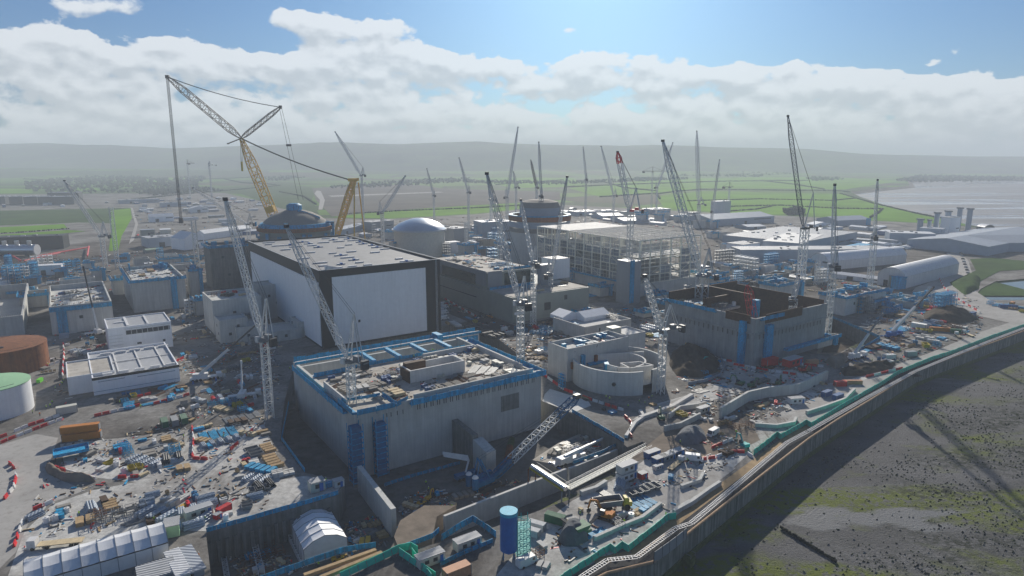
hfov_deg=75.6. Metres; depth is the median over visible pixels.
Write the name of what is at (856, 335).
retaining wall
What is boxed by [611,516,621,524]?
formwork frame
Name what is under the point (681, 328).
tower crane
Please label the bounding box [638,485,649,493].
skip
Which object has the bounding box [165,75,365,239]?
ring crane
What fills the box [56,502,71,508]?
panel stack
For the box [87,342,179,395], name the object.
flat roof building
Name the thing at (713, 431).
van
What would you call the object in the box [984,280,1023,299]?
pond water
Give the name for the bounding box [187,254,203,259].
concrete works
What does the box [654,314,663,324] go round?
concrete works
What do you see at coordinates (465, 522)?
hoarding
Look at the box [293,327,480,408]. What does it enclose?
parapet
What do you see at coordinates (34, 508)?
barrier block
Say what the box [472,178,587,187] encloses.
field
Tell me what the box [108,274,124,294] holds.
concrete works
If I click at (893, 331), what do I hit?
mobile crane
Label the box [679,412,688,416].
skip
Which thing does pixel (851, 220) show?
shed
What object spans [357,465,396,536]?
wing wall
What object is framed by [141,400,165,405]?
steel beam stack
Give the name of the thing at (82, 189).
field
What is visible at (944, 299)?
scaffold tower
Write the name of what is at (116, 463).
water tank
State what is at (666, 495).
haul road
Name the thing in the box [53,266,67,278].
concrete works
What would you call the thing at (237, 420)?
panel stack
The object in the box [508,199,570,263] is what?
reactor building
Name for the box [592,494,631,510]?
dump truck
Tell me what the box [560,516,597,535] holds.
screener
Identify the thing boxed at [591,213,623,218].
shed
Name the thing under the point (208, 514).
pipe bundle
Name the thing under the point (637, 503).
steel beam stack
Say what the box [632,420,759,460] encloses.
dirt road
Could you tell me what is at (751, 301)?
mobile crane
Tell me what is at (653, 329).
pipe bundle
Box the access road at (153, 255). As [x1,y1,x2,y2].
[0,248,203,266]
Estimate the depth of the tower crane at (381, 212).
773.02 m
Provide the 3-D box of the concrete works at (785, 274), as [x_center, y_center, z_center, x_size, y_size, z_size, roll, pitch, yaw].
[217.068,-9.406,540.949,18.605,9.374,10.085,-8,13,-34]
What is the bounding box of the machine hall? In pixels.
[248,234,440,348]
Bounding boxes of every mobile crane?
[82,266,105,336]
[190,323,255,383]
[228,360,260,401]
[548,437,603,469]
[744,285,757,317]
[847,313,883,361]
[881,286,934,338]
[922,286,939,310]
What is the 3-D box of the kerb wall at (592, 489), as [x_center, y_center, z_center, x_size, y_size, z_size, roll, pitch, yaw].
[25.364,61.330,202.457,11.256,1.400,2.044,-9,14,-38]
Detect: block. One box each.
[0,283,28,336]
[32,503,42,510]
[43,499,52,505]
[49,281,113,334]
[118,474,126,478]
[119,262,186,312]
[130,474,138,477]
[192,456,199,459]
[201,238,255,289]
[202,287,261,334]
[548,330,628,381]
[553,312,630,336]
[606,325,645,348]
[758,276,804,295]
[818,282,889,315]
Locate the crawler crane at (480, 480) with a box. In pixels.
[466,393,580,493]
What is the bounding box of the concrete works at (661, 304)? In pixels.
[653,298,664,309]
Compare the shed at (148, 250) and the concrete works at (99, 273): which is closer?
the concrete works at (99, 273)
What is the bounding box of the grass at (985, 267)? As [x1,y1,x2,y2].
[950,258,1023,282]
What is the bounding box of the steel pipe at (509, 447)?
[504,437,514,461]
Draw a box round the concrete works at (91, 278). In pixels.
[59,275,95,284]
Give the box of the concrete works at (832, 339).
[817,331,841,348]
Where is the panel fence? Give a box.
[653,528,686,563]
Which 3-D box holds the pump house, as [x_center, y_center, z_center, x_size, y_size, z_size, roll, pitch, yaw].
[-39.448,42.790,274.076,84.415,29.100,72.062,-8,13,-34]
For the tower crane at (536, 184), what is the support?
on the site ground at (490, 559)
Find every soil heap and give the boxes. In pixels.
[45,462,95,481]
[669,342,718,377]
[816,348,851,369]
[841,359,921,376]
[924,305,978,324]
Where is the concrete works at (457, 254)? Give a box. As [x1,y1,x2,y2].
[442,252,479,256]
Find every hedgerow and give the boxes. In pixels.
[1,228,69,233]
[23,178,93,180]
[132,176,258,186]
[133,185,279,198]
[224,178,276,184]
[279,191,316,204]
[344,204,519,213]
[567,180,807,186]
[599,192,660,198]
[601,180,656,190]
[655,189,849,193]
[687,198,853,200]
[731,204,883,217]
[731,205,771,210]
[764,180,824,189]
[839,193,940,217]
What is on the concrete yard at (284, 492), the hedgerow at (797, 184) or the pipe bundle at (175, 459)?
the pipe bundle at (175, 459)
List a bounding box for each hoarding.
[206,490,337,532]
[261,542,375,575]
[279,401,304,471]
[339,542,417,575]
[384,461,459,485]
[396,548,435,575]
[407,527,438,544]
[410,548,431,575]
[440,538,492,566]
[441,515,495,540]
[560,512,675,575]
[570,409,623,441]
[573,444,616,464]
[688,355,725,384]
[754,324,1023,454]
[833,316,879,349]
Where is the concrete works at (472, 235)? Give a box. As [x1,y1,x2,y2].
[469,234,481,238]
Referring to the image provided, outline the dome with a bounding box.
[392,218,446,256]
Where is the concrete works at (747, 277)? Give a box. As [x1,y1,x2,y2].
[740,275,755,279]
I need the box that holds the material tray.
[53,442,88,462]
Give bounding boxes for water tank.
[42,516,49,524]
[51,513,58,521]
[64,506,71,513]
[113,460,119,467]
[120,466,127,474]
[222,513,229,521]
[627,512,633,519]
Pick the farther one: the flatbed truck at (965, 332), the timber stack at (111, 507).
the flatbed truck at (965, 332)
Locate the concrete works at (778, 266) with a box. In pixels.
[760,261,782,269]
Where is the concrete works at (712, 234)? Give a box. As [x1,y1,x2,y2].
[706,231,718,237]
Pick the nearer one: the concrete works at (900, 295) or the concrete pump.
the concrete pump
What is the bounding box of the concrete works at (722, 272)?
[690,268,728,284]
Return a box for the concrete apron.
[543,389,590,412]
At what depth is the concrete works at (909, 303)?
448.27 m
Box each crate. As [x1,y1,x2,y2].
[58,512,64,518]
[219,496,226,503]
[250,431,256,436]
[252,566,257,573]
[638,507,646,512]
[668,473,673,479]
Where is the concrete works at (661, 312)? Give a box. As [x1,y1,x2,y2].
[656,310,664,317]
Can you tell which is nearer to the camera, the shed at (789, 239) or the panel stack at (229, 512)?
the panel stack at (229, 512)
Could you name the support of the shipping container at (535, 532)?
on the concrete yard at (556, 558)
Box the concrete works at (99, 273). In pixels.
[89,266,106,280]
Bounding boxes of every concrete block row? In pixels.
[139,397,157,401]
[163,494,186,506]
[167,494,189,509]
[266,468,292,475]
[268,469,293,475]
[270,471,294,478]
[528,360,539,363]
[613,509,634,521]
[912,333,929,336]
[915,336,933,340]
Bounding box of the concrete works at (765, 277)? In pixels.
[755,274,782,282]
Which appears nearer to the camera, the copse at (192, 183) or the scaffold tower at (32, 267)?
the scaffold tower at (32, 267)
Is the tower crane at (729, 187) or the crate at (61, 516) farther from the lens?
the tower crane at (729, 187)
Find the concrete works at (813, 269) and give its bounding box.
[812,266,828,276]
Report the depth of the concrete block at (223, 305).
386.79 m
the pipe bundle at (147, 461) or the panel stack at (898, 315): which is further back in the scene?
the panel stack at (898, 315)
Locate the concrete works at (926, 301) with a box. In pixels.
[919,299,940,306]
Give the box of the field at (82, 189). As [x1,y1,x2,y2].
[64,188,97,191]
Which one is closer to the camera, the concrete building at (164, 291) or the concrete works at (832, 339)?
the concrete works at (832, 339)
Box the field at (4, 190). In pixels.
[0,188,32,193]
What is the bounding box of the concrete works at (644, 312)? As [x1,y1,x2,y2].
[633,307,657,317]
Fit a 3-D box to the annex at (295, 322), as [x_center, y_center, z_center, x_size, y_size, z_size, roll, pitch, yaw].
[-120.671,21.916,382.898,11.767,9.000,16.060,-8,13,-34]
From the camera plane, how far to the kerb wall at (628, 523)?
182.38 m
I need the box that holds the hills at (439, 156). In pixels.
[0,141,1023,173]
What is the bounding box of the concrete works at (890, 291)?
[876,286,893,293]
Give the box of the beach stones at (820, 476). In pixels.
[724,353,1023,575]
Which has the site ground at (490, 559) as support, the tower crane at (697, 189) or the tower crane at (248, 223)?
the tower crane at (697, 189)
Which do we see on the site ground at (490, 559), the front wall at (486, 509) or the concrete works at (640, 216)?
the concrete works at (640, 216)
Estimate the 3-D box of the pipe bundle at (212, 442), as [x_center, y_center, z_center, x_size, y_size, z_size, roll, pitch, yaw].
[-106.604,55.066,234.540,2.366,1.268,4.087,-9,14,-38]
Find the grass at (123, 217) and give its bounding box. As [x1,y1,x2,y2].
[109,208,131,250]
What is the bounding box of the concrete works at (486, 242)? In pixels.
[476,239,495,253]
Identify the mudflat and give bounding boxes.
[856,179,1023,227]
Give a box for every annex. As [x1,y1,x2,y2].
[66,356,114,395]
[214,313,247,343]
[234,318,260,343]
[253,280,277,319]
[263,321,301,341]
[289,316,304,336]
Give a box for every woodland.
[24,174,205,192]
[136,185,223,194]
[330,177,469,187]
[460,177,687,184]
[679,171,798,176]
[896,174,1023,182]
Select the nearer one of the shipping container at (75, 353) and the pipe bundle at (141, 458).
the pipe bundle at (141, 458)
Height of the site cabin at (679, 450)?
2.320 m
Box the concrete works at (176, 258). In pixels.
[155,254,190,262]
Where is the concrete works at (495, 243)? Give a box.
[494,241,509,259]
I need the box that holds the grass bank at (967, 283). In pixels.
[951,273,1023,295]
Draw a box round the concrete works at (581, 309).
[571,307,593,312]
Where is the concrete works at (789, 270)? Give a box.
[784,266,804,273]
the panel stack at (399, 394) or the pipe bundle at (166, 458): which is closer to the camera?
the pipe bundle at (166, 458)
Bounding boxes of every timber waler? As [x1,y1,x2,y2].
[303,548,376,575]
[319,550,382,575]
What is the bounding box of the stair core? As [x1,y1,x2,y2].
[616,258,640,304]
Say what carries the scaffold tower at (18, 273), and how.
on the yard at (913, 254)
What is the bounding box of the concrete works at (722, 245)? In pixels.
[720,243,726,251]
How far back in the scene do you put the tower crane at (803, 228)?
475.76 m
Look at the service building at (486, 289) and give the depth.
434.78 m
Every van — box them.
[441,315,448,319]
[515,552,538,569]
[685,452,702,462]
[706,426,719,436]
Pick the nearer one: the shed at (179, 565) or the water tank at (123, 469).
the shed at (179, 565)
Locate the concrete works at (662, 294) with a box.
[644,289,669,303]
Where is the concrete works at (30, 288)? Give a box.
[5,286,37,294]
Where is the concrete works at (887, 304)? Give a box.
[881,301,902,309]
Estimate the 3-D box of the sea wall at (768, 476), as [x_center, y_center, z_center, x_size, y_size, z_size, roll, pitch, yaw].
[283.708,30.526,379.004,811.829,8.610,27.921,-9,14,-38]
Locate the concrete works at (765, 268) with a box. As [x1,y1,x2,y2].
[755,263,774,274]
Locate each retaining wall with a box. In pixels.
[206,321,646,562]
[663,412,700,431]
[668,403,698,418]
[719,370,827,418]
[816,319,876,352]
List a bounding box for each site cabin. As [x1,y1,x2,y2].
[163,515,180,537]
[182,500,213,520]
[212,511,222,519]
[307,475,325,493]
[332,476,344,488]
[414,545,445,569]
[452,530,481,552]
[615,458,637,474]
[615,470,637,481]
[637,470,648,479]
[643,447,660,459]
[651,452,666,463]
[652,462,663,470]
[660,450,675,462]
[667,446,684,457]
[696,404,709,413]
[782,354,802,367]
[787,395,804,403]
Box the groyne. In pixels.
[780,525,836,562]
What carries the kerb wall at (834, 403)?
on the concrete yard at (556, 558)
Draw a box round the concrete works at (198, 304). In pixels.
[190,295,203,315]
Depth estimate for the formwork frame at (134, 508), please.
188.61 m
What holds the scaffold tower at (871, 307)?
on the site ground at (490, 559)
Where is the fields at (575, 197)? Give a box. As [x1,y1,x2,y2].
[0,174,1023,227]
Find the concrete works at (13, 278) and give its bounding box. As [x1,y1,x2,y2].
[5,274,19,282]
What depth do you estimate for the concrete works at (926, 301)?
453.04 m
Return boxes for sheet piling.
[207,507,330,564]
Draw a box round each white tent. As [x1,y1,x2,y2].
[23,521,168,575]
[292,509,347,565]
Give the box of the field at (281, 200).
[145,183,318,214]
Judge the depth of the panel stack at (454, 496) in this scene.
215.56 m
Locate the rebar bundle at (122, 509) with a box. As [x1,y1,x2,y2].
[110,505,137,514]
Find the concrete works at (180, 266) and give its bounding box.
[168,262,192,269]
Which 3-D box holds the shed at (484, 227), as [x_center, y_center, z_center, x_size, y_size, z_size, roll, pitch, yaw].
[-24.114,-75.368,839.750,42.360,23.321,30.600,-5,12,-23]
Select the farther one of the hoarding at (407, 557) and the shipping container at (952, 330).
the shipping container at (952, 330)
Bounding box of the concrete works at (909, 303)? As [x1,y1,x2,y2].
[894,298,923,308]
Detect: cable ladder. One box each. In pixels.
[579,431,808,575]
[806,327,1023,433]
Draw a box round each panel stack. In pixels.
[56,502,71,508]
[75,515,83,527]
[83,449,96,457]
[85,513,94,524]
[95,465,105,471]
[99,465,110,471]
[99,495,108,504]
[114,444,127,451]
[138,437,146,441]
[142,449,154,453]
[143,451,156,456]
[144,516,154,525]
[160,495,171,502]
[161,438,171,442]
[176,464,182,472]
[183,463,190,470]
[193,426,204,431]
[215,493,225,499]
[223,510,232,514]
[227,419,234,425]
[233,418,241,423]
[234,474,243,479]
[240,416,247,422]
[244,462,255,469]
[249,463,260,470]
[255,464,265,472]
[260,465,270,473]
[261,431,270,436]
[266,466,277,473]
[356,384,363,391]
[361,383,369,390]
[368,386,378,390]
[373,391,382,399]
[375,529,385,536]
[378,532,388,539]
[387,387,398,391]
[390,389,402,393]
[393,391,405,396]
[451,493,458,500]
[503,368,514,373]
[536,540,547,549]
[536,559,544,568]
[542,561,550,570]
[547,450,553,455]
[718,449,729,455]
[723,447,733,454]
[891,346,900,350]
[894,313,903,317]
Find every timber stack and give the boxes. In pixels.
[102,499,116,506]
[103,502,116,508]
[104,504,118,510]
[123,405,134,409]
[138,470,149,477]
[224,407,233,412]
[240,460,246,467]
[256,428,268,434]
[261,452,275,459]
[263,454,276,461]
[264,447,276,452]
[264,457,278,463]
[266,459,280,464]
[270,461,284,467]
[330,377,341,382]
[378,380,386,385]
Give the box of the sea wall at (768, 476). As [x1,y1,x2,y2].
[576,329,1023,575]
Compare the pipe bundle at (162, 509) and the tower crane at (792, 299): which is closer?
the pipe bundle at (162, 509)
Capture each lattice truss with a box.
[221,557,229,575]
[252,545,264,575]
[288,535,307,567]
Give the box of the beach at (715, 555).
[541,342,1023,575]
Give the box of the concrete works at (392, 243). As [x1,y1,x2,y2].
[389,240,396,246]
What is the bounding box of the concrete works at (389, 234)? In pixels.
[385,229,393,239]
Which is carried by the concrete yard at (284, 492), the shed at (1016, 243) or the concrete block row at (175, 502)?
the concrete block row at (175, 502)
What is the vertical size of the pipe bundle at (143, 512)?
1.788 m
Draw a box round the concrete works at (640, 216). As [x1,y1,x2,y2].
[635,213,648,220]
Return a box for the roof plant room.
[541,256,569,278]
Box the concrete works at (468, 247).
[457,242,478,253]
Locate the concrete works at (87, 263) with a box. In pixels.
[82,260,94,268]
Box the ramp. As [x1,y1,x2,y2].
[394,505,455,554]
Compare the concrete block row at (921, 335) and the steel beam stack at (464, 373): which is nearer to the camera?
the steel beam stack at (464, 373)
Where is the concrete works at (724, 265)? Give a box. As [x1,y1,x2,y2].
[720,263,741,269]
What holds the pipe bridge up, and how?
on the pit floor at (313, 452)
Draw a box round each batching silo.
[916,218,924,230]
[927,219,932,225]
[933,212,941,226]
[944,210,952,215]
[957,207,963,230]
[965,208,974,230]
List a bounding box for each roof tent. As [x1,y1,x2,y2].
[550,308,575,320]
[576,307,609,321]
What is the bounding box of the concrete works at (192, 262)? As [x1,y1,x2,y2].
[173,259,197,264]
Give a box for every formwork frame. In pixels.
[90,511,101,525]
[93,506,105,516]
[95,510,106,520]
[101,508,112,522]
[113,505,124,518]
[123,448,134,456]
[125,503,135,515]
[136,499,146,510]
[168,445,179,453]
[249,553,258,564]
[258,550,268,562]
[265,563,275,571]
[531,546,544,557]
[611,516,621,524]
[728,422,738,429]
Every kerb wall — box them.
[580,479,607,495]
[592,501,662,540]
[624,409,644,437]
[638,393,693,417]
[672,480,721,513]
[680,472,704,488]
[754,416,797,427]
[805,388,855,414]
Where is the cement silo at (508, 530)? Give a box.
[500,506,517,559]
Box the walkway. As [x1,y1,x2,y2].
[566,443,651,490]
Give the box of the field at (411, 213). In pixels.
[341,204,519,217]
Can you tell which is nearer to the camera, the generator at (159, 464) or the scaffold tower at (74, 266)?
the generator at (159, 464)
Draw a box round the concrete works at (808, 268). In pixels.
[785,265,812,270]
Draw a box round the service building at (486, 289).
[439,255,588,322]
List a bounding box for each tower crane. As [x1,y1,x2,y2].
[63,180,111,266]
[108,207,119,268]
[186,160,194,194]
[191,221,199,266]
[192,187,254,239]
[208,161,216,198]
[222,197,277,419]
[284,224,368,403]
[334,131,365,220]
[377,175,405,244]
[426,168,435,220]
[459,158,470,229]
[464,222,467,242]
[485,172,531,361]
[488,180,493,218]
[497,224,502,259]
[503,127,518,219]
[513,172,519,211]
[519,199,539,324]
[530,160,538,198]
[538,142,543,200]
[544,176,568,286]
[583,147,587,222]
[601,146,617,223]
[616,151,643,258]
[642,168,668,207]
[642,274,685,394]
[654,142,672,213]
[661,140,718,299]
[695,131,706,219]
[710,160,719,228]
[722,183,733,200]
[787,115,818,289]
[788,274,799,308]
[813,260,820,284]
[825,183,840,333]
[866,179,878,285]
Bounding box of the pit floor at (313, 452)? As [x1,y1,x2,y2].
[210,339,615,575]
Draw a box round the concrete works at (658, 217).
[654,214,664,221]
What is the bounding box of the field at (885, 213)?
[658,191,964,225]
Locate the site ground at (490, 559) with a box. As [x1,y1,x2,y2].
[0,193,1023,575]
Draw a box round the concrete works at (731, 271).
[721,266,760,275]
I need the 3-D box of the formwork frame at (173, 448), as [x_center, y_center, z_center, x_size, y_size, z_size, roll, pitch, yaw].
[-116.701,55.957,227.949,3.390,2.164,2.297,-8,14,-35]
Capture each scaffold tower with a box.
[1,266,7,280]
[3,255,11,266]
[7,265,15,283]
[14,266,21,283]
[18,266,24,282]
[27,261,37,273]
[27,262,37,274]
[28,260,38,274]
[72,261,76,273]
[156,247,163,255]
[183,298,189,315]
[189,298,194,313]
[248,334,254,348]
[251,335,258,349]
[371,224,376,235]
[444,242,450,253]
[486,247,493,257]
[491,247,498,258]
[515,512,530,556]
[558,372,565,390]
[570,267,576,279]
[713,249,721,263]
[717,249,725,261]
[720,248,728,262]
[723,248,731,262]
[727,248,735,262]
[732,254,741,265]
[732,270,738,280]
[736,255,745,269]
[740,255,749,269]
[745,256,754,274]
[749,257,758,275]
[763,253,770,262]
[771,252,777,262]
[814,268,823,282]
[818,267,825,284]
[821,267,828,281]
[856,295,865,313]
[862,294,868,312]
[865,293,871,309]
[866,301,874,315]
[933,292,945,306]
[936,292,948,306]
[939,291,951,304]
[942,290,954,304]
[946,290,957,304]
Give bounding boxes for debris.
[0,198,982,575]
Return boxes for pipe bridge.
[528,463,569,501]
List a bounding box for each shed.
[0,195,8,203]
[0,233,69,249]
[0,278,10,284]
[8,195,23,204]
[23,195,37,204]
[30,263,63,274]
[37,195,49,204]
[47,192,82,199]
[49,196,77,204]
[118,198,159,203]
[135,556,173,575]
[140,229,154,235]
[140,234,172,247]
[143,248,159,252]
[148,213,173,221]
[159,201,187,206]
[159,228,170,233]
[163,547,192,575]
[171,231,203,249]
[180,544,205,575]
[182,217,198,220]
[188,206,208,212]
[197,225,251,239]
[208,215,224,217]
[218,218,235,221]
[243,229,258,234]
[331,223,362,234]
[359,232,371,236]
[361,219,393,230]
[445,226,468,242]
[445,241,459,253]
[473,219,509,238]
[568,210,595,215]
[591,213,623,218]
[610,217,650,223]
[620,211,632,214]
[642,208,670,213]
[649,221,666,224]
[686,211,699,214]
[686,211,773,225]
[710,200,730,213]
[715,261,729,266]
[722,226,856,245]
[726,241,759,255]
[731,245,887,263]
[734,224,765,229]
[763,232,823,245]
[781,261,789,267]
[789,275,812,283]
[806,221,830,227]
[811,247,906,269]
[816,215,870,225]
[830,271,877,283]
[846,243,871,245]
[849,225,869,230]
[849,240,869,244]
[856,238,871,241]
[857,232,872,237]
[868,227,880,230]
[871,241,889,245]
[877,230,895,234]
[877,255,958,287]
[878,238,898,242]
[884,230,935,243]
[888,268,939,286]
[890,242,901,245]
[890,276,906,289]
[902,245,912,248]
[907,227,1023,255]
[920,226,944,234]
[940,216,960,233]
[969,235,1023,251]
[976,224,994,228]
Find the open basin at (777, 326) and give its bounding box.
[663,280,827,365]
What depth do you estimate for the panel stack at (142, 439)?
237.16 m
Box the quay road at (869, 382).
[807,323,1018,421]
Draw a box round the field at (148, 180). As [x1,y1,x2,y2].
[112,178,185,185]
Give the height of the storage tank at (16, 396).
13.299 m
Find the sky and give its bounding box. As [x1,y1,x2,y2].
[0,0,1023,155]
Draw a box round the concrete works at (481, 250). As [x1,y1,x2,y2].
[478,245,493,257]
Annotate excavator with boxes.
[424,488,434,500]
[586,499,614,521]
[657,406,664,420]
[729,375,744,385]
[734,433,749,448]
[747,377,759,388]
[775,374,781,384]
[798,363,812,372]
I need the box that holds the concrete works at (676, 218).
[673,215,685,221]
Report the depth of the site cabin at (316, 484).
200.92 m
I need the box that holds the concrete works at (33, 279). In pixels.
[24,274,41,284]
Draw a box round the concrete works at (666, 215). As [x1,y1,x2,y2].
[661,212,669,219]
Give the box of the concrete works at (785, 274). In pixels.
[765,271,788,278]
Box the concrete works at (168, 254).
[157,253,177,256]
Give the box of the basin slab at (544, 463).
[532,434,604,473]
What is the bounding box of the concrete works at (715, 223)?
[706,220,719,227]
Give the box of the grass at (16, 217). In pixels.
[0,208,130,224]
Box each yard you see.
[0,224,950,306]
[8,424,339,575]
[496,375,868,575]
[633,356,816,419]
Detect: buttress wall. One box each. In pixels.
[452,418,477,466]
[473,437,495,472]
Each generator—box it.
[156,460,161,468]
[190,403,199,408]
[381,375,391,381]
[424,385,435,391]
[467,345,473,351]
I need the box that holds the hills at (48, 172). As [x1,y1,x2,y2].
[0,168,902,177]
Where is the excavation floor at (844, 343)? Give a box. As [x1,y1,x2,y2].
[822,331,856,352]
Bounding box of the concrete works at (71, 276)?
[63,275,79,279]
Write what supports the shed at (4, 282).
on the yard at (913, 254)
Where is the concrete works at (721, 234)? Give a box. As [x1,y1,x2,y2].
[719,232,733,239]
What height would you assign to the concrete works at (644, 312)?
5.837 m
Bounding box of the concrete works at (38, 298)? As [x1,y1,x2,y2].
[16,289,48,307]
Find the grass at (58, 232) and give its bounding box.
[3,230,82,234]
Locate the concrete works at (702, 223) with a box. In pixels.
[693,220,706,228]
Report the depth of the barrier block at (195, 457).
222.88 m
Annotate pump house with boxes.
[292,337,545,485]
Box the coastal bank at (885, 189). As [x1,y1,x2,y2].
[851,179,962,196]
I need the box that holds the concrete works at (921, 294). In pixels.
[913,290,937,298]
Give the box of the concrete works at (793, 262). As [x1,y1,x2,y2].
[783,259,802,265]
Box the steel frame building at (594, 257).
[537,222,701,296]
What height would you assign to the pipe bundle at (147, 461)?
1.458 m
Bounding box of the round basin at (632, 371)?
[572,346,665,395]
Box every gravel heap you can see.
[557,518,588,546]
[674,425,706,444]
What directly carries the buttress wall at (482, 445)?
on the pit floor at (313, 452)
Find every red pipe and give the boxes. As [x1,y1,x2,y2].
[23,252,60,261]
[37,247,87,255]
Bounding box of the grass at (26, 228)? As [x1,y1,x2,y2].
[0,224,66,232]
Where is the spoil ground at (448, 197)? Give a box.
[312,184,559,215]
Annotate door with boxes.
[319,482,323,490]
[866,218,870,224]
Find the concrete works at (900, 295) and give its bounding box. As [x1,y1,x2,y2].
[886,292,917,300]
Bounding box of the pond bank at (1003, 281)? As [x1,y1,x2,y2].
[978,279,1023,291]
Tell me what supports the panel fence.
on the sea wall at (768, 476)
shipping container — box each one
[36,377,43,382]
[55,403,77,414]
[59,421,100,434]
[61,429,102,442]
[72,351,78,356]
[160,416,168,427]
[170,415,178,426]
[179,413,188,424]
[215,502,231,511]
[325,480,332,487]
[359,537,364,543]
[365,535,370,542]
[442,559,471,575]
[528,518,546,531]
[529,526,540,538]
[544,510,566,525]
[761,355,778,366]
[805,358,818,365]
[820,389,832,397]
[831,392,843,400]
[833,380,847,386]
[846,380,862,384]
[882,353,895,359]
[904,350,917,356]
[910,322,927,328]
[929,326,949,331]
[950,328,961,332]
[998,304,1018,307]
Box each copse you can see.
[168,180,198,186]
[258,174,304,180]
[626,176,666,181]
[782,205,805,214]
[806,176,843,180]
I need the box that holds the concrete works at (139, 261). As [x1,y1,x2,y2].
[132,256,149,265]
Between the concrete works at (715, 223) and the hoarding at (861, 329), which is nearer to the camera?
the hoarding at (861, 329)
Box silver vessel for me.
[0,241,40,256]
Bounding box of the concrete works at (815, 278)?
[808,276,827,282]
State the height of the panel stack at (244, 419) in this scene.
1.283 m
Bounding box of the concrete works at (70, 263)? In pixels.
[53,258,80,266]
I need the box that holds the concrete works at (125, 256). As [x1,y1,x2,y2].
[117,252,129,260]
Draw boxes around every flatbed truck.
[26,536,84,550]
[667,454,684,470]
[954,331,961,338]
[962,329,973,336]
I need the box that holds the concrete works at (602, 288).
[588,281,613,296]
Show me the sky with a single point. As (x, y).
(887, 77)
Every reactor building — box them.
[255,203,334,239]
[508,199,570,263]
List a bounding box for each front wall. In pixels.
[443,468,566,536]
[567,449,617,484]
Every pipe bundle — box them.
[24,508,45,521]
[59,335,68,338]
[83,499,98,513]
[116,397,127,402]
[125,454,140,463]
[132,455,147,464]
[133,503,157,519]
[139,496,154,502]
[139,500,154,509]
[140,457,154,466]
[144,490,160,497]
[145,506,167,520]
[147,458,162,467]
[154,509,177,523]
[157,384,167,389]
[161,453,170,464]
[166,395,173,400]
[170,456,183,463]
[173,450,184,459]
[177,506,184,517]
[182,517,204,530]
[194,510,212,524]
[195,491,215,503]
[197,497,217,505]
[199,441,207,448]
[207,439,216,445]
[215,394,222,400]
[216,437,224,444]
[224,435,233,442]
[225,292,234,296]
[228,355,237,359]
[232,433,240,440]
[240,473,254,482]
[246,490,263,499]
[249,474,262,482]
[252,480,263,491]
[259,475,269,484]
[264,477,276,487]
[367,529,377,538]
[463,324,475,328]
[481,331,493,336]
[487,334,496,338]
[606,335,615,339]
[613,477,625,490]
[640,327,651,332]
[645,326,656,331]
[883,313,894,317]
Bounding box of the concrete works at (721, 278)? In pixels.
[706,275,729,284]
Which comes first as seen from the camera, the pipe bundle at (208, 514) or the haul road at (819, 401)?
the pipe bundle at (208, 514)
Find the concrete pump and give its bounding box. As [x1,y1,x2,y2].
[442,452,476,481]
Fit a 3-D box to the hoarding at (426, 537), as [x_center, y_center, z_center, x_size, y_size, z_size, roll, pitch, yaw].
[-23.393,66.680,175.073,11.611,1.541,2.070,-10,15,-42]
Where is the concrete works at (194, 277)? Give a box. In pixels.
[185,265,203,296]
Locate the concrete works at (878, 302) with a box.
[871,295,892,308]
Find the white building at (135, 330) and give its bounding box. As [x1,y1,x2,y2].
[104,312,172,349]
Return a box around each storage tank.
[0,335,49,373]
[0,372,34,420]
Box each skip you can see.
[103,459,112,464]
[127,464,135,471]
[130,392,136,397]
[135,462,143,469]
[218,491,228,499]
[240,499,252,504]
[241,503,252,509]
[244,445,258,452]
[247,447,261,452]
[248,486,255,492]
[249,450,263,457]
[263,483,270,490]
[625,488,636,496]
[632,486,643,495]
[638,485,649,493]
[643,482,654,491]
[649,481,661,489]
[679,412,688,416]
[921,342,929,347]
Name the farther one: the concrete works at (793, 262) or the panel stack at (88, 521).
the concrete works at (793, 262)
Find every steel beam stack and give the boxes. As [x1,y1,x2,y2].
[120,518,144,526]
[138,442,167,449]
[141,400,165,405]
[162,384,178,389]
[198,431,208,437]
[204,387,213,393]
[208,429,218,439]
[217,427,228,437]
[226,425,237,435]
[244,412,254,419]
[252,410,262,417]
[354,526,375,534]
[397,505,406,514]
[442,381,453,386]
[447,373,457,378]
[450,379,461,384]
[456,370,479,374]
[461,372,481,377]
[468,365,481,372]
[476,366,489,373]
[485,366,498,374]
[559,438,578,444]
[564,441,583,446]
[588,527,606,539]
[596,488,611,495]
[630,498,643,506]
[633,496,652,506]
[639,494,656,503]
[696,389,709,393]
[723,386,741,391]
[729,388,747,393]
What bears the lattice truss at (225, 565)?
on the pit floor at (313, 452)
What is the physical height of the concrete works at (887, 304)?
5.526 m
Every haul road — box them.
[0,434,84,566]
[129,208,137,242]
[314,191,324,209]
[331,192,440,196]
[441,298,552,339]
[629,464,734,523]
[644,361,851,432]
[912,252,1023,324]
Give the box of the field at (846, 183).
[570,177,895,195]
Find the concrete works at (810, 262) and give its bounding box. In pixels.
[804,259,816,267]

